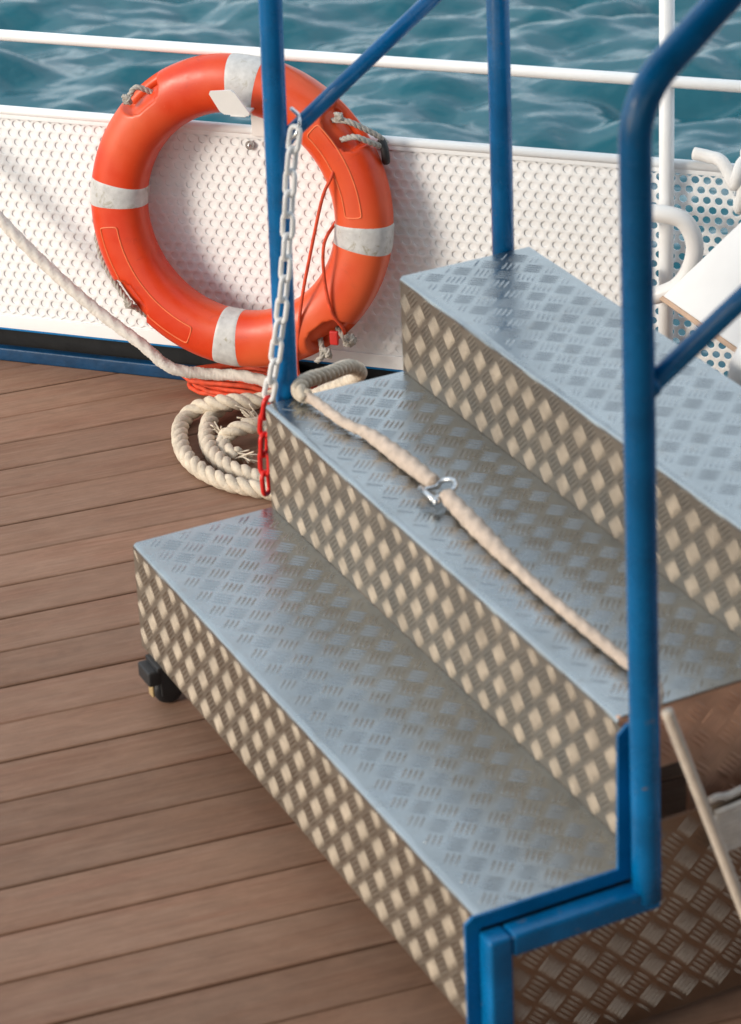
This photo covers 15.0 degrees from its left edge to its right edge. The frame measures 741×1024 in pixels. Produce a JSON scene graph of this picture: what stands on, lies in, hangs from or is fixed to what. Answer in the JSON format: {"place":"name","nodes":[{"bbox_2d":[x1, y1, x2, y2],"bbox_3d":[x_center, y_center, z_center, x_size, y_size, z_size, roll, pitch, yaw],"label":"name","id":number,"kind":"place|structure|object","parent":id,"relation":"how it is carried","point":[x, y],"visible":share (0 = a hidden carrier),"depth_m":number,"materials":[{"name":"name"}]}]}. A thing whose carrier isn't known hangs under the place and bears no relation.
{"place":"outdoors","nodes":[
{"label":"outdoors","id":0,"kind":"place"},
{"bbox_2d":[0,360,740,1023],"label":"deck","id":1,"kind":"structure","parent":0,"point":[160,862],"depth_m":4.53,"materials":[{"name":"brown wood"}]},
{"bbox_2d":[0,211,272,388],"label":"mooring line","id":2,"kind":"object","parent":1,"relation":"on","point":[75,292],"visible":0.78,"depth_m":5.83,"materials":[{"name":"white fabric"}]},
{"bbox_2d":[171,384,320,500],"bbox_3d":[-0.060,-0.080,5.501,0.422,0.075,0.915,-19,32,-29],"label":"mooring rope","id":3,"kind":"object","parent":1,"relation":"on","point":[222,455],"visible":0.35,"depth_m":5.66,"materials":[{"name":"beige fabric"}]},
{"bbox_2d":[182,170,345,396],"bbox_3d":[-0.216,-0.501,5.747,0.417,0.600,0.145,14,32,29],"label":"throwing line","id":4,"kind":"object","parent":1,"relation":"on","point":[213,388],"visible":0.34,"depth_m":5.83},
{"bbox_2d":[0,105,740,384],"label":"bulwark","id":5,"kind":"object","parent":1,"relation":"on","point":[207,206],"visible":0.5,"depth_m":5.77,"materials":[{"name":"white paint"}]},
{"bbox_2d":[209,90,263,136],"bbox_3d":[-0.255,-0.792,5.575,0.081,0.142,0.136,7,29,18],"label":"ring bracket","id":6,"kind":"object","parent":5,"relation":"attached to","point":[228,102],"visible":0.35,"depth_m":5.51,"materials":[{"name":"white plastic"}]},
{"bbox_2d":[90,53,393,366],"bbox_3d":[-0.266,-0.602,5.687,0.657,0.659,0.161,6,29,17],"label":"lifebuoy","id":7,"kind":"object","parent":6,"relation":"hanging from","point":[153,114],"visible":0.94,"depth_m":5.64,"materials":[{"name":"orange plastic"}]},
{"bbox_2d":[0,0,740,340],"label":"guard rail","id":8,"kind":"object","parent":5,"relation":"attached to","point":[666,166],"visible":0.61,"depth_m":5.44,"materials":[{"name":"white metal"}]},
{"bbox_2d":[653,204,703,304],"bbox_3d":[0.567,-0.492,5.401,0.151,0.206,0.050,11,31,25],"label":"metal pipe","id":9,"kind":"object","parent":8,"relation":"hanging from","point":[684,222],"visible":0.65,"depth_m":5.35,"materials":[{"name":"white metal"}]},
{"bbox_2d":[692,147,740,214],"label":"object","id":10,"kind":"object","parent":5,"relation":"on","point":[731,174],"visible":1,"depth_m":5.33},
{"bbox_2d":[133,0,740,1023],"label":"boarding steps","id":11,"kind":"structure","parent":1,"relation":"on","point":[577,438],"depth_m":4.18,"materials":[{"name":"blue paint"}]},
{"bbox_2d":[257,107,302,496],"bbox_3d":[-0.151,-0.336,4.708,0.107,0.693,0.052,-11,29,-15],"label":"barrier chain","id":12,"kind":"object","parent":11,"relation":"hanging from","point":[274,364],"visible":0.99,"depth_m":4.67,"materials":[{"name":"plastic"}]},
{"bbox_2d":[291,359,366,403],"bbox_3d":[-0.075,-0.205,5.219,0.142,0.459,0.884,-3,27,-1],"label":"rope bight","id":13,"kind":"object","parent":11,"relation":"hanging from","point":[344,372],"visible":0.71,"depth_m":4.93,"materials":[{"name":"beige fabric"}]},
{"bbox_2d":[304,392,440,490],"bbox_3d":[-0.001,-0.123,4.590,0.040,0.032,0.425,-17,31,-26],"label":"barrier rope","id":14,"kind":"object","parent":11,"relation":"on","point":[406,461],"visible":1,"depth_m":4.55,"materials":[{"name":"beige fabric"}]},
{"bbox_2d":[417,477,457,505],"bbox_3d":[0.112,-0.035,4.399,0.057,0.023,0.062,-14,29,-20],"label":"shackle","id":15,"kind":"object","parent":11,"relation":"on","point":[432,498],"visible":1,"depth_m":4.40,"materials":[{"name":"metal"}]},
{"bbox_2d":[439,488,664,707],"bbox_3d":[0.272,0.128,4.078,0.080,0.036,0.750,-12,29,-17],"label":"barrier rope","id":16,"kind":"object","parent":11,"relation":"on","point":[474,525],"visible":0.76,"depth_m":4.16,"materials":[{"name":"beige fabric"}]},
{"bbox_2d":[661,707,740,918],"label":"wooden pole","id":17,"kind":"object","parent":1,"relation":"on","point":[698,793],"visible":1,"depth_m":3.73,"materials":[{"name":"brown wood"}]},
{"bbox_2d":[728,341,740,385],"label":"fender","id":18,"kind":"object","parent":1,"relation":"on","point":[734,372],"visible":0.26,"depth_m":4.45,"materials":[{"name":"white plastic"}]},
{"bbox_2d":[0,0,740,376],"bbox_3d":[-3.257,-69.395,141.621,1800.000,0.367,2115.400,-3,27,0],"label":"sea","id":19,"kind":"structure","parent":0,"point":[578,34],"depth_m":11.23,"materials":[{"name":"teal liquid"}]},
{"bbox_2d":[659,223,740,351],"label":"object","id":20,"kind":"object","parent":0,"point":[707,285],"visible":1,"depth_m":5.30,"materials":[{"name":"white paint"}]},
{"bbox_2d":[708,785,740,855],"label":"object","id":21,"kind":"object","parent":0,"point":[727,819],"visible":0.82,"depth_m":3.88,"materials":[{"name":"white plastic"}]}
]}

